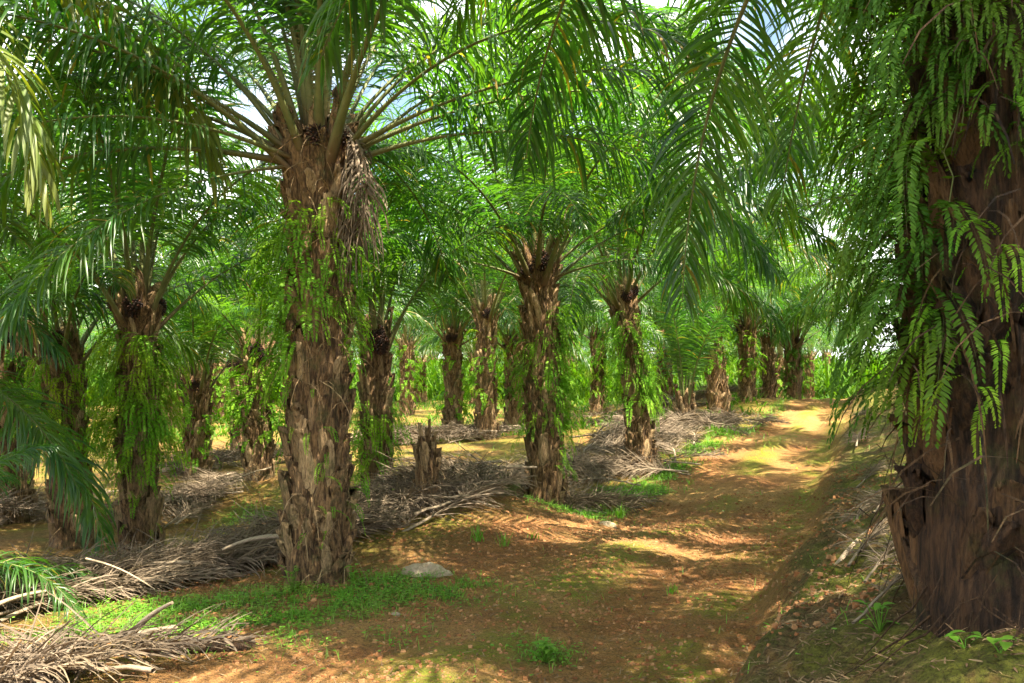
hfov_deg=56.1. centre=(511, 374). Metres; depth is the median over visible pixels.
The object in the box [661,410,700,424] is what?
dead frond
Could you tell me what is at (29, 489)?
oil palm
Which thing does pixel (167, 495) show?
dead frond
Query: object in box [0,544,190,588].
dead frond
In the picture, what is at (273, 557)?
dead frond
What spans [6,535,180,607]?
dead frond
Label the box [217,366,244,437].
trunk fern
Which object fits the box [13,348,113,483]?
trunk fern
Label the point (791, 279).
oil palm
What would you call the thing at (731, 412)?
dead frond
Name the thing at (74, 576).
dead frond
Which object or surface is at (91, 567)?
dead frond
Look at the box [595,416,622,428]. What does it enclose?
dead frond
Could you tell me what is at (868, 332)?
hanging fern
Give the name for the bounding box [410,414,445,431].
dead frond
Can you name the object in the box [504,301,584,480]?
trunk fern
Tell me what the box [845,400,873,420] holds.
dead frond
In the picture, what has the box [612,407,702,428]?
dead frond
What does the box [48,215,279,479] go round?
oil palm
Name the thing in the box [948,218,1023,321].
hanging fern
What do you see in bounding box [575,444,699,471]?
dead frond
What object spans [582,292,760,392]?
oil palm
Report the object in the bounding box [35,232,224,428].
oil palm
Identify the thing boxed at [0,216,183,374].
oil palm
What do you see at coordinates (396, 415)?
trunk fern
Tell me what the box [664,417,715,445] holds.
dead frond
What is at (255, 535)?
dead frond
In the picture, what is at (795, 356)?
trunk fern
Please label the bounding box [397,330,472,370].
oil palm
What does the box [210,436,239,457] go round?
dead frond
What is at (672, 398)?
dead frond
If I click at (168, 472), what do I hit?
dead frond
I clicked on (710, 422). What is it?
dead frond
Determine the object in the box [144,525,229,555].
dead frond
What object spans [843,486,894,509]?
dead frond
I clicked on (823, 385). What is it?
undergrowth
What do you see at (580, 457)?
dead frond
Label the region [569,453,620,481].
dead frond
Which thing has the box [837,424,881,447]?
dead frond
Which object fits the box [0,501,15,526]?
dead frond
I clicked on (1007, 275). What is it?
hanging fern
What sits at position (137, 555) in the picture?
dead frond
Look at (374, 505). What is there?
dead frond
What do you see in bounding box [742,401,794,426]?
dead frond
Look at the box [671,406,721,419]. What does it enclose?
dead frond
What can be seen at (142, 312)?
oil palm
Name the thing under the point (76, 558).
dead frond
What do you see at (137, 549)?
dead frond
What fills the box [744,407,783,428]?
dead frond
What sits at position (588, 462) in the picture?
dead frond
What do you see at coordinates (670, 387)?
oil palm
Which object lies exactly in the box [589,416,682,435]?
dead frond
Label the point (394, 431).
dead frond
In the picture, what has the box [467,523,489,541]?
grass tuft
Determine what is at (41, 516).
dead frond
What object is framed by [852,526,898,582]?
dead frond
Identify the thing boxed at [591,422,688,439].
dead frond
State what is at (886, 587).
dead frond
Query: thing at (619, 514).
grass tuft
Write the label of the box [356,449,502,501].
dead frond
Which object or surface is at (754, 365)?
trunk fern
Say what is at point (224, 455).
dead frond
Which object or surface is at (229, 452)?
dead frond
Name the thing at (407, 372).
trunk fern
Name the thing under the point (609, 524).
stone
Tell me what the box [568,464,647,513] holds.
dead frond
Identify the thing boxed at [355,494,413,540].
dead frond
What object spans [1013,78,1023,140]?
hanging fern
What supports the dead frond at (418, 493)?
on the dead frond at (385, 518)
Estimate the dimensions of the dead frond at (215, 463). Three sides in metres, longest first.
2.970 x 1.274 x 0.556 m
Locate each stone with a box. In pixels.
[401,562,452,577]
[599,521,616,528]
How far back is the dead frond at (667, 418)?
22.75 m
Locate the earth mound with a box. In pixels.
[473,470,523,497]
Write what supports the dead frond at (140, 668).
on the ground
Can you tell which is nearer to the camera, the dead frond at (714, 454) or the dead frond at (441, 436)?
the dead frond at (714, 454)
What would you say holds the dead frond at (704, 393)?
on the ground
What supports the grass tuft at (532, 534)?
on the ground
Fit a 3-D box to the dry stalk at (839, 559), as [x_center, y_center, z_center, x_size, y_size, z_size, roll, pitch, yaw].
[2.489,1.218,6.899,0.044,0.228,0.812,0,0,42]
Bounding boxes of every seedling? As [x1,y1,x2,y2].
[279,565,302,590]
[345,563,365,582]
[527,637,557,662]
[854,600,899,633]
[945,630,982,648]
[987,635,1018,652]
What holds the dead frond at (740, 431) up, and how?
on the ground
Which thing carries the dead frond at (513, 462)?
on the dead frond
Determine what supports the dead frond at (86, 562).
on the ground
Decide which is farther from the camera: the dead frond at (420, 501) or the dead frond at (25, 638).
the dead frond at (420, 501)
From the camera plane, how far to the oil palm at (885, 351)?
68.64 m
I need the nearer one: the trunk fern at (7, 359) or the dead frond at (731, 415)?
the trunk fern at (7, 359)
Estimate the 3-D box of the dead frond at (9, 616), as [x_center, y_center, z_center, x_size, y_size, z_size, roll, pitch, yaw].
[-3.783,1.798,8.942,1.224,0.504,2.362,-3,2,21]
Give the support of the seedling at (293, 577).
on the ground
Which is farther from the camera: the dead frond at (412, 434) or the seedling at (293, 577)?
the dead frond at (412, 434)
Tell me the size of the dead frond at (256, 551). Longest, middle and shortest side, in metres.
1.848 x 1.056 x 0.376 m
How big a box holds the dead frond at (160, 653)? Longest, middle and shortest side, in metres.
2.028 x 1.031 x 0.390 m
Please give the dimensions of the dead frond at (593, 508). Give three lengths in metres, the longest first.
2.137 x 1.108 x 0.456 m
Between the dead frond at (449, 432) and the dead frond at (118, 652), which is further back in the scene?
the dead frond at (449, 432)
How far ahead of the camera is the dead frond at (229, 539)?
10.21 m
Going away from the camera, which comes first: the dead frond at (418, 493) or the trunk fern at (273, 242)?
the trunk fern at (273, 242)
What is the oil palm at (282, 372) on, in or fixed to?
on the ground
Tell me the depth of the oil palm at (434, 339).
30.69 m
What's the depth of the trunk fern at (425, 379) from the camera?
53.95 m
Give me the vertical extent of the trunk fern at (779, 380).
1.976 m
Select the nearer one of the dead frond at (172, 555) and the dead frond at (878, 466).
the dead frond at (172, 555)
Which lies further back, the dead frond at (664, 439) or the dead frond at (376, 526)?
the dead frond at (664, 439)
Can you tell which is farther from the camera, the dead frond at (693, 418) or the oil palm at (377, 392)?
the dead frond at (693, 418)
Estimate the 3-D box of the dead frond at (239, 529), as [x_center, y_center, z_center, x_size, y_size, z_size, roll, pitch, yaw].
[-2.909,1.716,10.395,2.986,0.559,1.280,-13,-9,-28]
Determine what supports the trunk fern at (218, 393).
attached to the oil palm at (221, 404)
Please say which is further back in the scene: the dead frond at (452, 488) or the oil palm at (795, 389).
the oil palm at (795, 389)
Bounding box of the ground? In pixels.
[0,379,1023,682]
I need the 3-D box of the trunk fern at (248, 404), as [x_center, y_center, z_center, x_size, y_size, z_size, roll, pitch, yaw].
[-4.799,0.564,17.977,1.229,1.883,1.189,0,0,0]
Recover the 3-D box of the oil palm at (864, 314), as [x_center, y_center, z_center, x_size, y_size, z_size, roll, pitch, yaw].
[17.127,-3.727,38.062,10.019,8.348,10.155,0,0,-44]
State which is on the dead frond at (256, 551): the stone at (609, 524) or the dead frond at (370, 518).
the dead frond at (370, 518)
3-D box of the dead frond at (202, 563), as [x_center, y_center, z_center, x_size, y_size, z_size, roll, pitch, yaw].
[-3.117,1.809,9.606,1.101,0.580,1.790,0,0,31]
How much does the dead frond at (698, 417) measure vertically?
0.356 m
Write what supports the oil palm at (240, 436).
on the ground
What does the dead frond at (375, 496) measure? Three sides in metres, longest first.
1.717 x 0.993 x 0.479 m
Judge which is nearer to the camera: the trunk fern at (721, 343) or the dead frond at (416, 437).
the dead frond at (416, 437)
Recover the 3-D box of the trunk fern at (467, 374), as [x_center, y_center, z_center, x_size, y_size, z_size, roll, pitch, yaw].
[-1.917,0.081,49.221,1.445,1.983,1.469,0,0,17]
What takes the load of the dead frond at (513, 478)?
on the ground
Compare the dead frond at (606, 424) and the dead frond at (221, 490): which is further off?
the dead frond at (606, 424)
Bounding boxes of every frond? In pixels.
[0,482,19,507]
[0,484,44,516]
[0,495,46,517]
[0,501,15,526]
[0,523,126,598]
[0,529,196,622]
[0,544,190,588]
[0,546,258,610]
[0,547,129,585]
[0,547,141,609]
[0,550,178,607]
[0,554,206,618]
[0,558,227,606]
[0,559,180,613]
[0,584,201,682]
[0,591,176,682]
[0,601,266,682]
[0,608,175,682]
[0,625,109,682]
[0,626,55,682]
[0,633,155,681]
[1,537,175,608]
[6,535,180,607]
[21,518,249,604]
[22,500,93,523]
[31,483,177,521]
[34,480,45,502]
[35,484,117,513]
[41,529,267,609]
[52,525,203,584]
[60,533,210,580]
[73,535,218,585]
[79,541,256,597]
[95,481,243,516]
[95,491,169,530]
[118,508,379,588]
[120,529,260,592]
[129,522,266,555]
[137,619,274,654]
[143,520,274,573]
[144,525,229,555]
[145,516,246,563]
[156,508,278,581]
[157,522,278,585]
[159,449,223,474]
[159,449,224,477]
[159,492,208,527]
[160,473,221,507]
[161,465,241,508]
[162,446,222,470]
[162,469,235,509]
[162,476,219,515]
[166,444,240,475]
[166,450,228,463]
[167,468,243,505]
[167,516,277,571]
[170,468,246,516]
[172,489,224,525]
[173,462,237,499]
[182,495,383,545]
[186,502,285,569]
[195,507,281,581]
[199,524,273,579]
[204,466,271,502]
[204,529,279,582]
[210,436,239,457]
[210,440,278,464]
[212,498,425,567]
[214,435,274,466]
[215,505,278,565]
[220,498,413,557]
[222,483,283,536]
[226,516,276,566]
[235,497,286,542]
[250,492,413,533]
[266,490,383,555]
[350,453,472,520]
[352,420,417,438]
[353,470,483,526]
[355,487,388,529]
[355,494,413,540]
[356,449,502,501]
[356,485,407,536]
[359,487,395,510]
[360,477,497,512]
[364,470,451,526]
[365,450,536,487]
[365,480,474,512]
[368,466,457,512]
[372,467,472,512]
[380,467,467,514]
[383,467,441,501]
[386,448,477,487]
[387,452,471,485]
[387,465,485,523]
[392,421,450,443]
[394,435,522,493]
[395,420,446,428]
[397,430,447,442]
[399,425,483,440]
[400,425,464,443]
[400,447,508,510]
[402,466,513,531]
[408,455,506,494]
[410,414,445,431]
[411,419,496,435]
[412,459,539,514]
[431,418,474,437]
[449,421,502,442]
[451,421,518,439]
[452,419,518,437]
[463,419,525,433]
[493,453,527,471]
[507,453,571,465]
[507,469,581,502]
[517,451,592,483]
[521,486,606,513]
[522,467,592,511]
[524,481,602,512]
[562,446,622,480]
[562,457,640,490]
[563,431,608,470]
[564,444,607,477]
[565,448,603,463]
[566,420,679,455]
[566,454,613,469]
[566,475,665,515]
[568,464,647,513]
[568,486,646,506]
[569,412,664,442]
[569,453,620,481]
[570,419,696,439]
[575,440,627,462]
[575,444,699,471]
[579,441,633,475]
[583,405,621,417]
[584,412,607,426]
[584,427,619,445]
[584,434,625,455]
[585,422,625,455]
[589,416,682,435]
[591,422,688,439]
[594,418,624,434]
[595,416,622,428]
[598,451,688,482]
[600,442,657,476]
[603,422,659,446]
[604,447,690,474]
[605,413,623,427]
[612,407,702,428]
[652,412,683,429]
[654,427,679,452]
[655,421,703,445]
[657,391,675,403]
[657,405,707,428]
[657,411,726,425]
[657,434,690,460]
[660,421,701,445]
[661,405,703,424]
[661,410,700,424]
[663,415,699,429]
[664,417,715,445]
[666,402,703,420]
[666,446,730,461]
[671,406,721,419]
[693,385,707,394]
[694,409,744,426]
[695,390,705,400]
[696,412,731,427]
[698,412,751,435]
[708,408,740,419]
[709,407,752,422]
[717,411,746,428]
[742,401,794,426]
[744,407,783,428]
[822,488,880,524]
[825,509,890,566]
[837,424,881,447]
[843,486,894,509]
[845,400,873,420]
[849,482,903,516]
[850,456,894,487]
[851,542,905,623]
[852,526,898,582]
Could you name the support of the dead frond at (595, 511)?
on the ground
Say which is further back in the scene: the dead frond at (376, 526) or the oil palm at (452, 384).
the oil palm at (452, 384)
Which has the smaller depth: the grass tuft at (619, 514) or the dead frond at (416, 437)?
the grass tuft at (619, 514)
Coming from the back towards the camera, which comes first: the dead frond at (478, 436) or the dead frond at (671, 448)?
the dead frond at (478, 436)
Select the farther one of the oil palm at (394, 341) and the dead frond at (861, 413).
the oil palm at (394, 341)
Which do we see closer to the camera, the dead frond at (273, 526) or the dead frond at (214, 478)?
the dead frond at (273, 526)
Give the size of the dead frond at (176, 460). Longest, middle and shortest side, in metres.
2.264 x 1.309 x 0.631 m
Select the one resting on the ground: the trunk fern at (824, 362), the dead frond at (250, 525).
the dead frond at (250, 525)
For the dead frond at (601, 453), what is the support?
on the ground
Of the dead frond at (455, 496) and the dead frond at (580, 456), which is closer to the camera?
the dead frond at (455, 496)
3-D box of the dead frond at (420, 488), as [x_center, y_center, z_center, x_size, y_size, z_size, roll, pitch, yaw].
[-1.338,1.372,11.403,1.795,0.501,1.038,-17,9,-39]
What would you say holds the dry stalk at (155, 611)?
on the dead frond at (209, 638)
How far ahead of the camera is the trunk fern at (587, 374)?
35.64 m
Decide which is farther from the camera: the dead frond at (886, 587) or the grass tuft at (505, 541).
the grass tuft at (505, 541)
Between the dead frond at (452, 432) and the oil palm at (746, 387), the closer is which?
the dead frond at (452, 432)
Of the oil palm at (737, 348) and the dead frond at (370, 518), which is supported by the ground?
the oil palm at (737, 348)
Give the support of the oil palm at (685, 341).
on the ground
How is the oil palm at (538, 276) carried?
on the ground
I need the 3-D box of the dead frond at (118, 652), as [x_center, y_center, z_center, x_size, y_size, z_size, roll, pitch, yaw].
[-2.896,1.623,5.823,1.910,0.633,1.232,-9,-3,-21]
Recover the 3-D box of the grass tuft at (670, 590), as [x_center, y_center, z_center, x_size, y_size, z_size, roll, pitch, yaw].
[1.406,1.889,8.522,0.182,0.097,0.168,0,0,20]
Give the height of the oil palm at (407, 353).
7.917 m
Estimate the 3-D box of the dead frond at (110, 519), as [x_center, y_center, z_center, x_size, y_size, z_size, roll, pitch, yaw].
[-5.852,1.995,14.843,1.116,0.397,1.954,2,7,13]
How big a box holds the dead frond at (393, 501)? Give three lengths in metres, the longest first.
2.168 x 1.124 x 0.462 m
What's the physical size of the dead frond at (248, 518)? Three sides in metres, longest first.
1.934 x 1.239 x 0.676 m
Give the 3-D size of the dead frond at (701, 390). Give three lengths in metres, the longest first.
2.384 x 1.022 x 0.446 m
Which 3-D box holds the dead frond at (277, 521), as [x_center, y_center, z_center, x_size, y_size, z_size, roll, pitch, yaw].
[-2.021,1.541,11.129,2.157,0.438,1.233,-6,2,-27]
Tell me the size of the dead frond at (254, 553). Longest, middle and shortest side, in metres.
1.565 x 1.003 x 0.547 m
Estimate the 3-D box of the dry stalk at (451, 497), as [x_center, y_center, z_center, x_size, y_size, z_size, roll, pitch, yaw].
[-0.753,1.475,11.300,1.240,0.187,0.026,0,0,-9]
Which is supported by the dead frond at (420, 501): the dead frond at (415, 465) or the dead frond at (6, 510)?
the dead frond at (415, 465)
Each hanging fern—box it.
[798,0,1023,448]
[869,0,1023,227]
[869,303,944,446]
[924,339,1010,463]
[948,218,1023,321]
[998,264,1023,360]
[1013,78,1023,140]
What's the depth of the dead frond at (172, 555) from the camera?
9.33 m
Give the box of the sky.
[1,0,909,363]
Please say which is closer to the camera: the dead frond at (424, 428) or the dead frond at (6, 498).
the dead frond at (6, 498)
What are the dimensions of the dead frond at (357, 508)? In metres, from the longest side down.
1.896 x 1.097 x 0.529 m
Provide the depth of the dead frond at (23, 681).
5.80 m
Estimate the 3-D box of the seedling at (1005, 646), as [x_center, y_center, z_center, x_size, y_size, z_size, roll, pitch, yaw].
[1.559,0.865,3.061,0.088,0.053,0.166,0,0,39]
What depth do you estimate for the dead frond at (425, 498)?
11.23 m
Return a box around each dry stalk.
[0,590,45,605]
[85,557,154,589]
[123,601,173,644]
[221,534,278,550]
[396,493,499,506]
[834,523,878,564]
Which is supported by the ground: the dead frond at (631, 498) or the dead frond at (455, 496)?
the dead frond at (631, 498)
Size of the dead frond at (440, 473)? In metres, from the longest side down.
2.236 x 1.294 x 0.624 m
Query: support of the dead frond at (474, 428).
on the ground
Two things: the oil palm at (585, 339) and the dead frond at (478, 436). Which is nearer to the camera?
the dead frond at (478, 436)
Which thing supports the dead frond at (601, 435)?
on the ground
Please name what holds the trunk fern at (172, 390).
attached to the oil palm at (165, 359)
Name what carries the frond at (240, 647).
on the ground
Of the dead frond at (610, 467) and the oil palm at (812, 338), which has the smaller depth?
the dead frond at (610, 467)
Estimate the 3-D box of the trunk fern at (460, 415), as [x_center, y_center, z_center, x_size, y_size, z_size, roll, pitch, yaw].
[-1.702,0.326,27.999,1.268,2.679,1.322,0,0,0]
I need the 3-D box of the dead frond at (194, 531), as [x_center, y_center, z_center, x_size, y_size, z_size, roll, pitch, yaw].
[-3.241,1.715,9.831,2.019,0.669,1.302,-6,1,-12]
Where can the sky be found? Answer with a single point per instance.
(255, 115)
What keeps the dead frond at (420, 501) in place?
on the ground
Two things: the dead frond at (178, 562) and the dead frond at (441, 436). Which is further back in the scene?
the dead frond at (441, 436)
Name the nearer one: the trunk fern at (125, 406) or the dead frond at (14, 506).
the trunk fern at (125, 406)
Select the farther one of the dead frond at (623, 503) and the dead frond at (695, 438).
the dead frond at (695, 438)
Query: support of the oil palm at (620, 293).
on the ground
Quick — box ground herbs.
[1,395,904,682]
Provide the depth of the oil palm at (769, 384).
36.77 m
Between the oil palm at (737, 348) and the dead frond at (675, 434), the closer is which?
the dead frond at (675, 434)
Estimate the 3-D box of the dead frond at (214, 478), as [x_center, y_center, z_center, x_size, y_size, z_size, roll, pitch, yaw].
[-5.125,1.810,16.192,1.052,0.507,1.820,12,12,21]
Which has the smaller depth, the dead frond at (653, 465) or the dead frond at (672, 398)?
the dead frond at (653, 465)
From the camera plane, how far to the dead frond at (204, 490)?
15.87 m
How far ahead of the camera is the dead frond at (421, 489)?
11.34 m
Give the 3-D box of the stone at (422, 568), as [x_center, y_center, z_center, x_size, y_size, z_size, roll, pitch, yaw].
[-0.810,1.913,9.054,0.524,0.293,0.318,0,0,-6]
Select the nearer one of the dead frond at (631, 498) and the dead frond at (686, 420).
the dead frond at (631, 498)
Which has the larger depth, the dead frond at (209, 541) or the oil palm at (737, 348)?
the oil palm at (737, 348)
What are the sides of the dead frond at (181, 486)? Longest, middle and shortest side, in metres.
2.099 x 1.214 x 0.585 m
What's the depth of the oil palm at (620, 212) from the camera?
12.50 m
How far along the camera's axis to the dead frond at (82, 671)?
6.25 m
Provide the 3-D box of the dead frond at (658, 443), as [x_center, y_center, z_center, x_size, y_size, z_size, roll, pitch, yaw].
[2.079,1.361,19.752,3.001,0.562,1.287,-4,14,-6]
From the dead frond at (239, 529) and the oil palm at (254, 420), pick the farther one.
the oil palm at (254, 420)
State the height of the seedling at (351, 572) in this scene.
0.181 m
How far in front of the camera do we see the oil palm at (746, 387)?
31.74 m
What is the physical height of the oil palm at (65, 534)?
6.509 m
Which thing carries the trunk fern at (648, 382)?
attached to the oil palm at (620, 293)
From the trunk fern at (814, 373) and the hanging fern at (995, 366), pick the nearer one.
the hanging fern at (995, 366)
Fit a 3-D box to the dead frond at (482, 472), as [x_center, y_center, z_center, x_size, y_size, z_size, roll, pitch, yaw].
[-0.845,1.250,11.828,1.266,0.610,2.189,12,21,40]
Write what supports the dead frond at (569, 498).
on the ground
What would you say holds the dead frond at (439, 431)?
on the ground
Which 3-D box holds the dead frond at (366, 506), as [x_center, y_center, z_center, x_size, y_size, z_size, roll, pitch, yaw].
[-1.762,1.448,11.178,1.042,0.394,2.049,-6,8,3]
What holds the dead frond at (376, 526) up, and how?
on the ground
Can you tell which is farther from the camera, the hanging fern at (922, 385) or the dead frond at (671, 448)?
the dead frond at (671, 448)
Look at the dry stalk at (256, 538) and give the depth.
9.61 m
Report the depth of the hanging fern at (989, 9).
3.29 m
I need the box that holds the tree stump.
[392,418,456,518]
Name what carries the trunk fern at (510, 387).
attached to the oil palm at (512, 415)
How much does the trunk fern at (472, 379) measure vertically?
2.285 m
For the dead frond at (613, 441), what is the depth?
20.43 m
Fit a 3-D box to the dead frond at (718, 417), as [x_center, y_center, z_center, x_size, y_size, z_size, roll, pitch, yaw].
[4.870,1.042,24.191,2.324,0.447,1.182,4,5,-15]
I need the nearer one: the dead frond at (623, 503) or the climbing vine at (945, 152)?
the climbing vine at (945, 152)
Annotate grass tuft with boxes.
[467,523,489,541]
[495,529,514,546]
[527,530,543,539]
[611,504,633,518]
[665,584,677,594]
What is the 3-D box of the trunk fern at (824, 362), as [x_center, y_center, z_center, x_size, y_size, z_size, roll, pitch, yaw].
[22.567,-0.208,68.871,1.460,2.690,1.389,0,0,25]
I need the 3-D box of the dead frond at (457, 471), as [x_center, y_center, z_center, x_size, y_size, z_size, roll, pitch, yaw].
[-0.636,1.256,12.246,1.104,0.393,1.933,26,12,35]
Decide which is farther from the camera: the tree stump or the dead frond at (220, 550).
the tree stump
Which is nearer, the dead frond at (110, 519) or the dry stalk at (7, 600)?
the dry stalk at (7, 600)
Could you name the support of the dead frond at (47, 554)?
on the ground
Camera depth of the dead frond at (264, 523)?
10.63 m
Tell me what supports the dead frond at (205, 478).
on the dead frond at (221, 490)
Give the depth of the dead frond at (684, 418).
23.47 m
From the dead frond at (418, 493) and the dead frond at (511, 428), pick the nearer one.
the dead frond at (418, 493)
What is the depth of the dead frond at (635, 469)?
17.78 m
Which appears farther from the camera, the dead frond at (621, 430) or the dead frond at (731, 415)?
the dead frond at (731, 415)
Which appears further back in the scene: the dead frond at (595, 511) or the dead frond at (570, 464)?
the dead frond at (570, 464)
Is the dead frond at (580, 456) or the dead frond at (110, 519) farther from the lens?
the dead frond at (580, 456)
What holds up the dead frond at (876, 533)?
on the ground
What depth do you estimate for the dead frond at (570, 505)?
13.95 m
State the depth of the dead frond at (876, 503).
7.40 m
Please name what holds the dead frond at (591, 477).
on the ground
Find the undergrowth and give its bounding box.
[33,343,901,455]
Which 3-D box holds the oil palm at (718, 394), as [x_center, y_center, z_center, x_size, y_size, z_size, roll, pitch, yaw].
[6.133,-2.419,29.695,8.533,7.854,8.391,0,0,-32]
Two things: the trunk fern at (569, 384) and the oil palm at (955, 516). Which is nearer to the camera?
the oil palm at (955, 516)
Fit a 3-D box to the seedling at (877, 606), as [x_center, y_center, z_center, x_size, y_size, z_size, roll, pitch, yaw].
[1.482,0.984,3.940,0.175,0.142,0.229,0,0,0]
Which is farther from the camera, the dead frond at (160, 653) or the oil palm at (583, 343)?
the oil palm at (583, 343)
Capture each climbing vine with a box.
[886,0,983,203]
[948,0,989,133]
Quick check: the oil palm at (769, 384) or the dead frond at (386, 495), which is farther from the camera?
the oil palm at (769, 384)
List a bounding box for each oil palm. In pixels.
[0,0,232,227]
[0,0,471,558]
[0,0,825,595]
[0,117,209,556]
[0,125,286,549]
[0,133,224,524]
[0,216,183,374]
[0,443,120,627]
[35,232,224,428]
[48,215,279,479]
[67,156,435,481]
[87,215,358,449]
[168,84,598,491]
[177,309,278,418]
[242,0,841,508]
[270,310,289,390]
[283,297,399,345]
[297,0,1023,682]
[349,210,671,431]
[353,264,500,415]
[353,298,501,403]
[356,178,593,428]
[364,163,642,440]
[391,292,503,406]
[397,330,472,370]
[409,24,864,475]
[418,237,695,428]
[466,329,611,347]
[497,223,686,416]
[562,166,848,412]
[571,328,612,369]
[578,237,760,398]
[579,0,910,322]
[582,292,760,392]
[591,276,744,425]
[630,183,879,402]
[646,324,735,387]
[679,225,897,398]
[682,216,881,397]
[701,315,869,397]
[721,50,910,302]
[723,318,789,370]
[770,203,906,349]
[775,310,881,398]
[801,321,882,393]
[806,308,897,365]
[827,216,897,348]
[869,330,896,359]
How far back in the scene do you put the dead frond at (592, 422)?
31.29 m
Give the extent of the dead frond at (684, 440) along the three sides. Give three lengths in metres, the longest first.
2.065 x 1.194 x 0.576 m
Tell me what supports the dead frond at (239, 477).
on the dead frond at (198, 510)
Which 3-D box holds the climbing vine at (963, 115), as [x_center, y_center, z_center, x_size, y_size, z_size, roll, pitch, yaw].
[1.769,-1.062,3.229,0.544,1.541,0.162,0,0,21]
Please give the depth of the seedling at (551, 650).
6.44 m
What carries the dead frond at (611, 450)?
on the ground
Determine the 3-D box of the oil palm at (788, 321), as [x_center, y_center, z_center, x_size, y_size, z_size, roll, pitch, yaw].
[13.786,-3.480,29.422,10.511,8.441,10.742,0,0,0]
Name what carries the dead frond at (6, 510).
on the ground
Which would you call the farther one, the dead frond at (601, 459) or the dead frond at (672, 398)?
the dead frond at (672, 398)
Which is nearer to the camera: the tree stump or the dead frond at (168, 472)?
the tree stump
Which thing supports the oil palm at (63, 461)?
on the ground
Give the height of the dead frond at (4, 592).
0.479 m
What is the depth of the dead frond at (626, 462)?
18.05 m
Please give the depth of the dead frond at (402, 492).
11.31 m
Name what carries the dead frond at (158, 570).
on the ground
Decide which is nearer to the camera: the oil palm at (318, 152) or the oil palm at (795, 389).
the oil palm at (318, 152)
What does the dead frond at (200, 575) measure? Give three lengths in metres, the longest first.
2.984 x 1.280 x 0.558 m
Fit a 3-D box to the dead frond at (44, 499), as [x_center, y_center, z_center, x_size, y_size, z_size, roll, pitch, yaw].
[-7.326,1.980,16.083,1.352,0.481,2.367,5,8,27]
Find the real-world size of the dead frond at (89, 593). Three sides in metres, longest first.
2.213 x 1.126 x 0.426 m
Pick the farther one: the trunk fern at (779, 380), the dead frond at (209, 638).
the trunk fern at (779, 380)
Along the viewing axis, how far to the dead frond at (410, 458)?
12.34 m
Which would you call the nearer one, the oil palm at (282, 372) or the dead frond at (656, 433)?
the dead frond at (656, 433)
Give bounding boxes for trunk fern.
[0,349,39,467]
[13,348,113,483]
[81,323,191,539]
[158,358,184,404]
[172,400,223,472]
[210,366,229,403]
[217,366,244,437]
[223,356,285,452]
[239,197,380,548]
[349,400,413,486]
[393,344,422,401]
[414,362,433,390]
[431,341,473,423]
[462,357,476,391]
[464,329,507,415]
[497,347,523,406]
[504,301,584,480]
[560,350,579,416]
[580,341,615,402]
[593,311,671,431]
[649,342,678,386]
[700,321,733,374]
[727,330,767,383]
[775,361,783,396]
[776,347,811,397]
[802,358,821,390]
[816,355,836,381]
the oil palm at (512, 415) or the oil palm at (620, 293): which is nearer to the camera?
the oil palm at (620, 293)
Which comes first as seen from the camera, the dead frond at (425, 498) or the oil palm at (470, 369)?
the dead frond at (425, 498)
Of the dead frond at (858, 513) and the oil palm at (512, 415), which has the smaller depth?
the dead frond at (858, 513)
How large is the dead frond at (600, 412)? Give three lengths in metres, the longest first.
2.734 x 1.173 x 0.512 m
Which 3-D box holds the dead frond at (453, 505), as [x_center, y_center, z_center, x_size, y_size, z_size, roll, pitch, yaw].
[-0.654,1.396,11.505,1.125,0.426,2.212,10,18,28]
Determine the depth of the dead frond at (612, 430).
21.01 m
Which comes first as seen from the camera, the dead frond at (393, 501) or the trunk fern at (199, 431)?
the dead frond at (393, 501)
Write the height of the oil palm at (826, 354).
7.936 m
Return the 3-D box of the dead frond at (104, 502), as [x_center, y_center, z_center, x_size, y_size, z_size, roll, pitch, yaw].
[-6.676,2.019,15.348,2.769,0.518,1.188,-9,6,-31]
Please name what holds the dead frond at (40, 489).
on the ground
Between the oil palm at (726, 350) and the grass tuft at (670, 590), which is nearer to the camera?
the grass tuft at (670, 590)
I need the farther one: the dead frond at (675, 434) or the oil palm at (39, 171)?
the dead frond at (675, 434)
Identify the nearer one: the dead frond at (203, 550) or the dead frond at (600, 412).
the dead frond at (203, 550)
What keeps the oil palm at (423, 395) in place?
on the ground
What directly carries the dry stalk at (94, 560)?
on the dead frond at (4, 592)
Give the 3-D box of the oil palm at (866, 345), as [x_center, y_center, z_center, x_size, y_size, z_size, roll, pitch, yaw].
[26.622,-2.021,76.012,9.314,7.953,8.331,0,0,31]
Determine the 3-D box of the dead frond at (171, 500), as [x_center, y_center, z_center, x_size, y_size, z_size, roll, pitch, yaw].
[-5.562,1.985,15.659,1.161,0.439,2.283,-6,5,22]
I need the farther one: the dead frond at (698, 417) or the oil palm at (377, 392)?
the dead frond at (698, 417)
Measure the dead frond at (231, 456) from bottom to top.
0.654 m
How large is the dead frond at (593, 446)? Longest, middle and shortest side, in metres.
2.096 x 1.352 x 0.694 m
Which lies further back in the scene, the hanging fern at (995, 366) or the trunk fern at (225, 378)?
the trunk fern at (225, 378)
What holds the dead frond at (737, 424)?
on the ground
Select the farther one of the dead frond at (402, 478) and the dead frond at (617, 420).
the dead frond at (617, 420)
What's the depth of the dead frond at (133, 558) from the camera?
9.05 m

